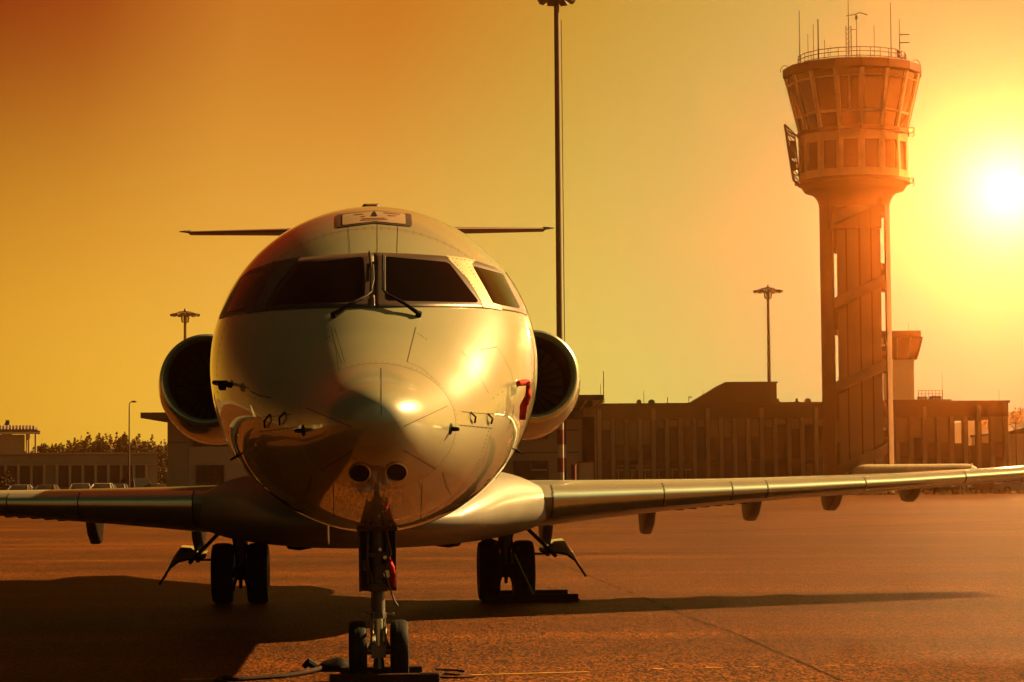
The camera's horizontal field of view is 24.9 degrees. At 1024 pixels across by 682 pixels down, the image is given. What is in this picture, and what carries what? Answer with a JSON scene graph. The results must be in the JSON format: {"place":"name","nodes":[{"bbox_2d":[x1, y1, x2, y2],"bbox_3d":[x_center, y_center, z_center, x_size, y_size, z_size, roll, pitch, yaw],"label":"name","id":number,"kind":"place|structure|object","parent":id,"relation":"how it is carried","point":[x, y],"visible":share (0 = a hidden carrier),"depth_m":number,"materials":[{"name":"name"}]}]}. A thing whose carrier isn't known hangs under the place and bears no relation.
{"place":"outdoors","nodes":[
{"label":"outdoors","id":0,"kind":"place"},
{"bbox_2d":[0,425,39,452],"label":"pavilion","id":1,"kind":"structure","parent":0,"point":[12,443],"depth_m":215.86,"materials":[{"name":"metal"}]},
{"bbox_2d":[78,441,164,450],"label":"hill","id":2,"kind":"structure","parent":0,"point":[116,444],"depth_m":412.80,"materials":[{"name":"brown plant"}]},
{"bbox_2d":[25,407,1023,452],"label":"hill forest","id":3,"kind":"object","parent":2,"relation":"on","point":[138,440],"visible":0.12,"depth_m":411.56,"materials":[{"name":"green plant"}]},
{"bbox_2d":[140,412,247,486],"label":"service building","id":4,"kind":"structure","parent":0,"point":[190,462],"depth_m":149.53,"materials":[{"name":"concrete"}]},
{"bbox_2d":[196,465,223,483],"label":"window","id":5,"kind":"structure","parent":4,"relation":"in","point":[205,474],"depth_m":149.43,"materials":[{"name":"black glass"}]},
{"bbox_2d":[193,440,228,446],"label":"window","id":6,"kind":"structure","parent":4,"relation":"in","point":[195,444],"depth_m":149.83,"materials":[{"name":"black glass"}]},
{"bbox_2d":[302,657,348,671],"bbox_3d":[-1.387,2.537,18.253,0.534,0.106,0.374,0,-3,0],"label":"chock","id":7,"kind":"object","parent":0,"point":[335,664],"visible":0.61,"depth_m":18.16,"materials":[{"name":"black rubber"}]},
{"bbox_2d":[0,494,1023,681],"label":"apron","id":8,"kind":"object","parent":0,"point":[942,603],"visible":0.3,"depth_m":27.69,"materials":[{"name":"grey asphalt"}]},
{"bbox_2d":[0,470,15,489],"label":"bush","id":9,"kind":"object","parent":8,"relation":"on","point":[5,484],"visible":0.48,"depth_m":191.63,"materials":[{"name":"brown plant"}]},
{"bbox_2d":[8,484,34,489],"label":"parked car","id":10,"kind":"object","parent":8,"relation":"on","point":[21,487],"visible":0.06,"depth_m":180.28,"materials":[{"name":"silver paint"}]},
{"bbox_2d":[34,484,60,489],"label":"parked car","id":11,"kind":"object","parent":8,"relation":"on","point":[46,486],"visible":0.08,"depth_m":182.25,"materials":[{"name":"black paint"}]},
{"bbox_2d":[69,483,90,488],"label":"parked car","id":12,"kind":"object","parent":8,"relation":"on","point":[80,486],"visible":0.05,"depth_m":177.14,"materials":[{"name":"silver paint"}]},
{"bbox_2d":[90,483,115,488],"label":"parked car","id":13,"kind":"object","parent":8,"relation":"on","point":[101,485],"visible":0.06,"depth_m":175.19,"materials":[{"name":"white paint"}]},
{"bbox_2d":[128,401,136,487],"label":"street lamp","id":14,"kind":"object","parent":8,"relation":"on","point":[129,448],"visible":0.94,"depth_m":169.80,"materials":[{"name":"metal"}]},
{"bbox_2d":[120,478,149,487],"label":"parked car","id":15,"kind":"object","parent":8,"relation":"on","point":[138,482],"visible":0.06,"depth_m":196.71,"materials":[{"name":"black paint"}]},
{"bbox_2d":[144,483,166,486],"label":"parked car","id":16,"kind":"object","parent":8,"relation":"on","point":[156,485],"visible":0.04,"depth_m":185.21,"materials":[{"name":"black paint"}]},
{"bbox_2d":[214,666,321,681],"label":"tow cable","id":17,"kind":"object","parent":8,"relation":"on","point":[221,678],"visible":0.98,"depth_m":17.43,"materials":[{"name":"rubber"}]},
{"bbox_2d":[340,665,422,673],"bbox_3d":[-0.984,2.497,17.517,0.620,0.090,0.164,0,-3,-4],"label":"wheel chock","id":18,"kind":"object","parent":8,"relation":"on","point":[386,669],"visible":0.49,"depth_m":17.47,"materials":[{"name":"rubber"}]},
{"bbox_2d":[330,672,439,681],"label":"wheel chock","id":19,"kind":"object","parent":8,"relation":"on","point":[409,677],"visible":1,"depth_m":16.85,"materials":[{"name":"rubber"}]},
{"bbox_2d":[435,668,474,678],"bbox_3d":[-0.468,2.538,17.762,0.277,0.027,0.759,0,-3,-8],"label":"chock rope","id":20,"kind":"object","parent":8,"relation":"on","point":[463,671],"visible":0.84,"depth_m":17.71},
{"bbox_2d":[0,204,1023,673],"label":"jet airliner","id":21,"kind":"object","parent":8,"relation":"on","point":[372,362],"visible":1,"depth_m":17.18,"materials":[{"name":"paint"}]},
{"bbox_2d":[212,380,232,389],"bbox_3d":[-2.078,0.316,16.673,0.060,0.077,0.228,3,-5,-41],"label":"pitot cover","id":22,"kind":"object","parent":21,"relation":"attached to","point":[222,384],"visible":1,"depth_m":16.65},
{"bbox_2d":[227,269,272,311],"bbox_3d":[-1.988,-0.378,17.499,0.256,0.312,0.976,1,-4,-25],"label":"side window","id":23,"kind":"structure","parent":21,"relation":"in","point":[250,288],"depth_m":17.41,"materials":[{"name":"black glass"}]},
{"bbox_2d":[388,557,395,586],"bbox_3d":[-0.886,1.706,17.129,0.056,0.221,0.023,0,-3,-4],"label":"warning ribbon","id":24,"kind":"object","parent":21,"relation":"hanging from","point":[392,573],"visible":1,"depth_m":17.13,"materials":[{"name":"red fabric"}]},
{"bbox_2d":[474,266,519,307],"bbox_3d":[-0.100,-0.401,17.619,0.261,0.309,0.974,-2,-4,18],"label":"side window","id":25,"kind":"structure","parent":21,"relation":"in","point":[496,285],"depth_m":17.51,"materials":[{"name":"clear glass"}]},
{"bbox_2d":[516,379,531,419],"bbox_3d":[0.083,0.422,16.763,0.086,0.293,0.225,-1,-4,13],"label":"pitot cover","id":26,"kind":"object","parent":21,"relation":"attached to","point":[524,403],"visible":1,"depth_m":16.81,"materials":[{"name":"red fabric"}]},
{"bbox_2d":[500,589,567,593],"bbox_3d":[0.251,3.177,29.167,0.900,0.110,0.154,0,-3,-4],"label":"wheel chock","id":27,"kind":"object","parent":8,"relation":"on","point":[555,591],"visible":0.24,"depth_m":29.14,"materials":[{"name":"rubber"}]},
{"bbox_2d":[492,594,578,602],"bbox_3d":[0.280,3.126,28.228,1.050,0.100,0.154,0,-3,-4],"label":"wheel chock","id":28,"kind":"object","parent":8,"relation":"on","point":[513,598],"visible":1,"depth_m":28.17,"materials":[{"name":"rubber"}]},
{"bbox_2d":[538,0,575,479],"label":"light mast","id":29,"kind":"object","parent":8,"relation":"on","point":[560,428],"visible":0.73,"depth_m":100.47,"materials":[{"name":"metal"}]},
{"bbox_2d":[564,420,566,479],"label":"barrier pole","id":30,"kind":"object","parent":8,"relation":"on","point":[565,464],"visible":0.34,"depth_m":97.86,"materials":[{"name":"metal"}]},
{"bbox_2d":[571,464,575,479],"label":"bollard","id":31,"kind":"object","parent":8,"relation":"on","point":[573,471],"visible":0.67,"depth_m":119.70,"materials":[{"name":"metal"}]},
{"bbox_2d":[542,556,845,681],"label":"tar seam","id":32,"kind":"object","parent":8,"relation":"on","point":[723,629],"visible":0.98,"depth_m":21.79,"materials":[{"name":"asphalt"}]},
{"bbox_2d":[575,548,914,553],"bbox_3d":[4.957,4.269,47.173,7.791,0.001,0.718,0,-4,-13],"label":"tar seam","id":33,"kind":"object","parent":8,"relation":"on","point":[706,552],"visible":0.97,"depth_m":46.77,"materials":[{"name":"asphalt"}]},
{"bbox_2d":[515,521,1005,533],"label":"tar seam","id":34,"kind":"object","parent":8,"relation":"on","point":[764,529],"visible":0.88,"depth_m":67.27,"materials":[{"name":"asphalt"}]},
{"bbox_2d":[851,463,976,494],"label":"canopy shelter","id":35,"kind":"object","parent":8,"relation":"on","point":[880,468],"visible":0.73,"depth_m":195.90,"materials":[{"name":"metal"}]},
{"bbox_2d":[0,0,1023,450],"label":"sky","id":36,"kind":"structure","parent":0,"point":[127,126],"materials":[{"name":"orange"}]},
{"bbox_2d":[502,395,604,479],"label":"service building","id":37,"kind":"structure","parent":0,"point":[537,460],"depth_m":149.81,"materials":[{"name":"concrete"}]},
{"bbox_2d":[513,461,548,479],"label":"window","id":38,"kind":"structure","parent":37,"relation":"in","point":[523,469],"depth_m":149.72,"materials":[{"name":"black glass"}]},
{"bbox_2d":[566,408,582,418],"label":"window","id":39,"kind":"structure","parent":37,"relation":"in","point":[575,413],"depth_m":149.92,"materials":[{"name":"black glass"}]},
{"bbox_2d":[582,417,594,461],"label":"window","id":40,"kind":"structure","parent":37,"relation":"in","point":[588,423],"depth_m":149.83,"materials":[{"name":"glass"}]},
{"bbox_2d":[596,371,1009,492],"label":"office building","id":41,"kind":"structure","parent":0,"point":[741,429],"depth_m":214.96,"materials":[{"name":"concrete"}]},
{"bbox_2d":[601,420,610,459],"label":"window","id":42,"kind":"structure","parent":41,"relation":"in","point":[605,424],"depth_m":215.04,"materials":[{"name":"brown glass"}]},
{"bbox_2d":[602,465,610,479],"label":"window","id":43,"kind":"structure","parent":41,"relation":"in","point":[606,469],"depth_m":214.88,"materials":[{"name":"glass"}]},
{"bbox_2d":[615,420,624,459],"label":"window","id":44,"kind":"structure","parent":41,"relation":"in","point":[619,424],"depth_m":214.98,"materials":[{"name":"brown glass"}]},
{"bbox_2d":[615,465,624,479],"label":"window","id":45,"kind":"structure","parent":41,"relation":"in","point":[619,469],"depth_m":214.88,"materials":[{"name":"brown glass"}]},
{"bbox_2d":[628,420,637,459],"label":"window","id":46,"kind":"structure","parent":41,"relation":"in","point":[632,424],"depth_m":214.98,"materials":[{"name":"brown glass"}]},
{"bbox_2d":[629,465,637,479],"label":"window","id":47,"kind":"structure","parent":41,"relation":"in","point":[633,469],"depth_m":214.88,"materials":[{"name":"brown glass"}]},
{"bbox_2d":[642,420,651,459],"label":"window","id":48,"kind":"structure","parent":41,"relation":"in","point":[646,424],"depth_m":214.98,"materials":[{"name":"brown glass"}]},
{"bbox_2d":[642,465,651,478],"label":"window","id":49,"kind":"structure","parent":41,"relation":"in","point":[647,469],"depth_m":214.88,"materials":[{"name":"brown glass"}]},
{"bbox_2d":[656,420,664,459],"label":"window","id":50,"kind":"structure","parent":41,"relation":"in","point":[660,424],"depth_m":215.04,"materials":[{"name":"brown glass"}]},
{"bbox_2d":[656,465,664,478],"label":"window","id":51,"kind":"structure","parent":41,"relation":"in","point":[660,469],"depth_m":214.88,"materials":[{"name":"brown glass"}]},
{"bbox_2d":[669,420,678,459],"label":"window","id":52,"kind":"structure","parent":41,"relation":"in","point":[673,424],"depth_m":215.04,"materials":[{"name":"brown glass"}]},
{"bbox_2d":[670,465,678,478],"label":"window","id":53,"kind":"structure","parent":41,"relation":"in","point":[674,469],"depth_m":214.88,"materials":[{"name":"brown glass"}]},
{"bbox_2d":[683,419,691,459],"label":"window","id":54,"kind":"structure","parent":41,"relation":"in","point":[687,423],"depth_m":215.04,"materials":[{"name":"brown glass"}]},
{"bbox_2d":[683,464,692,478],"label":"window","id":55,"kind":"structure","parent":41,"relation":"in","point":[687,468],"depth_m":214.88,"materials":[{"name":"brown glass"}]},
{"bbox_2d":[696,419,705,458],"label":"window","id":56,"kind":"structure","parent":41,"relation":"in","point":[700,423],"depth_m":215.04,"materials":[{"name":"brown glass"}]},
{"bbox_2d":[697,464,705,478],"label":"window","id":57,"kind":"structure","parent":41,"relation":"in","point":[701,468],"depth_m":214.88,"materials":[{"name":"glass"}]},
{"bbox_2d":[710,419,718,458],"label":"window","id":58,"kind":"structure","parent":41,"relation":"in","point":[714,423],"depth_m":214.98,"materials":[{"name":"brown glass"}]},
{"bbox_2d":[710,464,719,478],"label":"window","id":59,"kind":"structure","parent":41,"relation":"in","point":[714,468],"depth_m":214.88,"materials":[{"name":"glass"}]},
{"bbox_2d":[723,419,732,458],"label":"window","id":60,"kind":"structure","parent":41,"relation":"in","point":[727,423],"depth_m":214.98,"materials":[{"name":"brown glass"}]},
{"bbox_2d":[724,464,732,477],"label":"window","id":61,"kind":"structure","parent":41,"relation":"in","point":[728,468],"depth_m":214.88,"materials":[{"name":"glass"}]},
{"bbox_2d":[737,419,746,458],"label":"window","id":62,"kind":"structure","parent":41,"relation":"in","point":[741,423],"depth_m":214.98,"materials":[{"name":"brown glass"}]},
{"bbox_2d":[737,464,746,477],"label":"window","id":63,"kind":"structure","parent":41,"relation":"in","point":[742,468],"depth_m":214.88,"materials":[{"name":"glass"}]},
{"bbox_2d":[750,419,759,458],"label":"window","id":64,"kind":"structure","parent":41,"relation":"in","point":[754,423],"depth_m":214.98,"materials":[{"name":"brown glass"}]},
{"bbox_2d":[751,464,759,477],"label":"window","id":65,"kind":"structure","parent":41,"relation":"in","point":[755,468],"depth_m":214.88,"materials":[{"name":"glass"}]},
{"bbox_2d":[764,419,773,458],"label":"window","id":66,"kind":"structure","parent":41,"relation":"in","point":[768,423],"depth_m":215.04,"materials":[{"name":"brown glass"}]},
{"bbox_2d":[765,464,773,476],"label":"window","id":67,"kind":"structure","parent":41,"relation":"in","point":[769,468],"depth_m":214.88,"materials":[{"name":"brown glass"}]},
{"bbox_2d":[778,419,786,458],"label":"window","id":68,"kind":"structure","parent":41,"relation":"in","point":[782,423],"depth_m":215.04,"materials":[{"name":"brown glass"}]},
{"bbox_2d":[778,464,786,476],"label":"window","id":69,"kind":"structure","parent":41,"relation":"in","point":[782,468],"depth_m":214.88,"materials":[{"name":"glass"}]},
{"bbox_2d":[791,419,800,458],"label":"window","id":70,"kind":"structure","parent":41,"relation":"in","point":[795,423],"depth_m":215.04,"materials":[{"name":"brown glass"}]},
{"bbox_2d":[792,464,800,475],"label":"window","id":71,"kind":"structure","parent":41,"relation":"in","point":[796,468],"depth_m":214.88,"materials":[{"name":"brown glass"}]},
{"bbox_2d":[805,418,813,458],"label":"window","id":72,"kind":"structure","parent":41,"relation":"in","point":[809,422],"depth_m":215.04,"materials":[{"name":"brown glass"}]},
{"bbox_2d":[805,463,813,475],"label":"window","id":73,"kind":"structure","parent":41,"relation":"in","point":[809,467],"depth_m":214.88,"materials":[{"name":"brown glass"}]},
{"bbox_2d":[818,418,822,458],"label":"window","id":74,"kind":"structure","parent":41,"relation":"in","point":[820,423],"depth_m":215.04,"materials":[{"name":"brown glass"}]},
{"bbox_2d":[837,421,839,449],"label":"window","id":75,"kind":"structure","parent":41,"relation":"in","point":[838,426],"depth_m":214.98,"materials":[{"name":"brown glass"}]},
{"bbox_2d":[900,418,908,457],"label":"window","id":76,"kind":"structure","parent":41,"relation":"in","point":[904,431],"depth_m":214.98,"materials":[{"name":"brown glass"}]},
{"bbox_2d":[913,418,922,457],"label":"window","id":77,"kind":"structure","parent":41,"relation":"in","point":[917,422],"depth_m":214.98,"materials":[{"name":"brown glass"}]},
{"bbox_2d":[927,417,935,457],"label":"window","id":78,"kind":"structure","parent":41,"relation":"in","point":[931,428],"depth_m":214.98,"materials":[{"name":"brown glass"}]},
{"bbox_2d":[940,417,949,457],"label":"window","id":79,"kind":"structure","parent":41,"relation":"in","point":[944,421],"depth_m":214.98,"materials":[{"name":"brown glass"}]},
{"bbox_2d":[954,417,962,456],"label":"window frame","id":80,"kind":"structure","parent":41,"relation":"in","point":[958,447],"depth_m":214.88,"materials":[{"name":"metal"}]},
{"bbox_2d":[967,417,976,456],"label":"window frame","id":81,"kind":"structure","parent":41,"relation":"in","point":[972,449],"depth_m":214.88,"materials":[{"name":"metal"}]},
{"bbox_2d":[981,417,989,456],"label":"window frame","id":82,"kind":"structure","parent":41,"relation":"in","point":[985,447],"depth_m":214.88,"materials":[{"name":"metal"}]},
{"bbox_2d":[994,417,1003,456],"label":"window","id":83,"kind":"structure","parent":41,"relation":"in","point":[999,445],"depth_m":214.98,"materials":[{"name":"brown glass"}]},
{"bbox_2d":[882,323,922,399],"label":"old control tower","id":84,"kind":"structure","parent":0,"point":[906,346],"depth_m":236.07,"materials":[{"name":"brown concrete"}]},
{"bbox_2d":[920,486,953,493],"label":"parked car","id":85,"kind":"object","parent":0,"point":[938,488],"visible":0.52,"depth_m":206.77,"materials":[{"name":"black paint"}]},
{"bbox_2d":[954,411,1023,444],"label":"hill","id":86,"kind":"structure","parent":0,"point":[971,427],"depth_m":430.65,"materials":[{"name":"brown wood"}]},
{"bbox_2d":[970,423,1023,491],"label":"storage building","id":87,"kind":"structure","parent":0,"point":[1012,445],"depth_m":231.79,"materials":[{"name":"concrete"}]},
{"bbox_2d":[992,479,1023,492],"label":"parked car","id":88,"kind":"object","parent":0,"point":[1005,486],"visible":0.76,"depth_m":203.65,"materials":[{"name":"brown paint"}]},
{"label":"ground","id":89,"kind":"structure","parent":0,"visible":0},
{"bbox_2d":[33,443,50,452],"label":"broadleaf tree","id":90,"kind":"object","parent":89,"relation":"on","point":[42,449],"visible":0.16,"depth_m":261.39,"materials":[{"name":"green plant"}]},
{"bbox_2d":[49,443,63,452],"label":"broadleaf tree","id":91,"kind":"object","parent":89,"relation":"on","point":[57,449],"visible":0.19,"depth_m":271.91,"materials":[{"name":"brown plant"}]},
{"bbox_2d":[62,444,90,452],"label":"broadleaf tree","id":92,"kind":"object","parent":89,"relation":"on","point":[83,449],"visible":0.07,"depth_m":269.75,"materials":[{"name":"green plant"}]},
{"bbox_2d":[0,452,158,489],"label":"garage building","id":93,"kind":"structure","parent":89,"relation":"on","point":[63,470],"depth_m":199.97,"materials":[{"name":"concrete"}]},
{"bbox_2d":[7,466,16,486],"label":"door","id":94,"kind":"structure","parent":93,"relation":"in","point":[12,469],"depth_m":198.97,"materials":[{"name":"metal"}]},
{"bbox_2d":[20,466,29,483],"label":"door","id":95,"kind":"structure","parent":93,"relation":"in","point":[24,470],"depth_m":199.17,"materials":[{"name":"metal"}]},
{"bbox_2d":[33,466,42,486],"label":"door","id":96,"kind":"structure","parent":93,"relation":"in","point":[37,470],"depth_m":199.36,"materials":[{"name":"metal"}]},
{"bbox_2d":[59,466,68,486],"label":"door","id":97,"kind":"structure","parent":93,"relation":"in","point":[63,470],"depth_m":199.75,"materials":[{"name":"metal"}]},
{"bbox_2d":[72,466,80,483],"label":"door","id":98,"kind":"structure","parent":93,"relation":"in","point":[76,470],"depth_m":199.95,"materials":[{"name":"metal"}]},
{"bbox_2d":[85,466,93,485],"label":"door","id":99,"kind":"structure","parent":93,"relation":"in","point":[89,470],"depth_m":200.14,"materials":[{"name":"metal"}]},
{"bbox_2d":[97,466,106,482],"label":"door","id":100,"kind":"structure","parent":93,"relation":"in","point":[102,470],"depth_m":200.34,"materials":[{"name":"metal"}]},
{"bbox_2d":[110,466,119,483],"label":"door","id":101,"kind":"structure","parent":93,"relation":"in","point":[114,470],"depth_m":200.53,"materials":[{"name":"metal"}]},
{"bbox_2d":[123,466,131,478],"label":"door","id":102,"kind":"structure","parent":93,"relation":"in","point":[125,468],"depth_m":200.73,"materials":[{"name":"metal"}]},
{"bbox_2d":[136,466,144,477],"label":"door","id":103,"kind":"structure","parent":93,"relation":"in","point":[140,470],"depth_m":200.98,"materials":[{"name":"metal"}]},
{"bbox_2d":[101,442,126,451],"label":"broadleaf tree","id":104,"kind":"object","parent":89,"relation":"on","point":[104,449],"visible":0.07,"depth_m":279.60,"materials":[{"name":"green plant"}]},
{"bbox_2d":[121,442,149,451],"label":"broadleaf tree","id":105,"kind":"object","parent":89,"relation":"on","point":[141,448],"visible":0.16,"depth_m":264.72,"materials":[{"name":"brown plant"}]},
{"bbox_2d":[157,448,166,473],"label":"broadleaf tree","id":106,"kind":"object","parent":89,"relation":"on","point":[161,460],"visible":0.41,"depth_m":262.19,"materials":[{"name":"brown plant"}]},
{"bbox_2d":[170,308,199,338],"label":"floodlight mast","id":107,"kind":"object","parent":89,"relation":"on","point":[185,315],"visible":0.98,"depth_m":250.38,"materials":[{"name":"metal"}]},
{"bbox_2d":[753,285,782,381],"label":"floodlight mast","id":108,"kind":"object","parent":89,"relation":"on","point":[768,291],"visible":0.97,"depth_m":262.31,"materials":[{"name":"metal"}]},
{"bbox_2d":[780,1,921,494],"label":"control tower","id":109,"kind":"structure","parent":89,"relation":"on","point":[852,116],"depth_m":203.30,"materials":[{"name":"brown concrete"}]},
{"bbox_2d":[847,488,1023,494],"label":"grass verge","id":110,"kind":"object","parent":89,"relation":"on","point":[951,492],"depth_m":199.54,"materials":[{"name":"plant"}]},
{"bbox_2d":[946,484,980,493],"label":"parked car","id":111,"kind":"object","parent":89,"relation":"on","point":[970,487],"visible":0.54,"depth_m":205.66,"materials":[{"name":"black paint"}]},
{"bbox_2d":[962,482,1011,492],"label":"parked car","id":112,"kind":"object","parent":89,"relation":"on","point":[982,486],"visible":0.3,"depth_m":205.71,"materials":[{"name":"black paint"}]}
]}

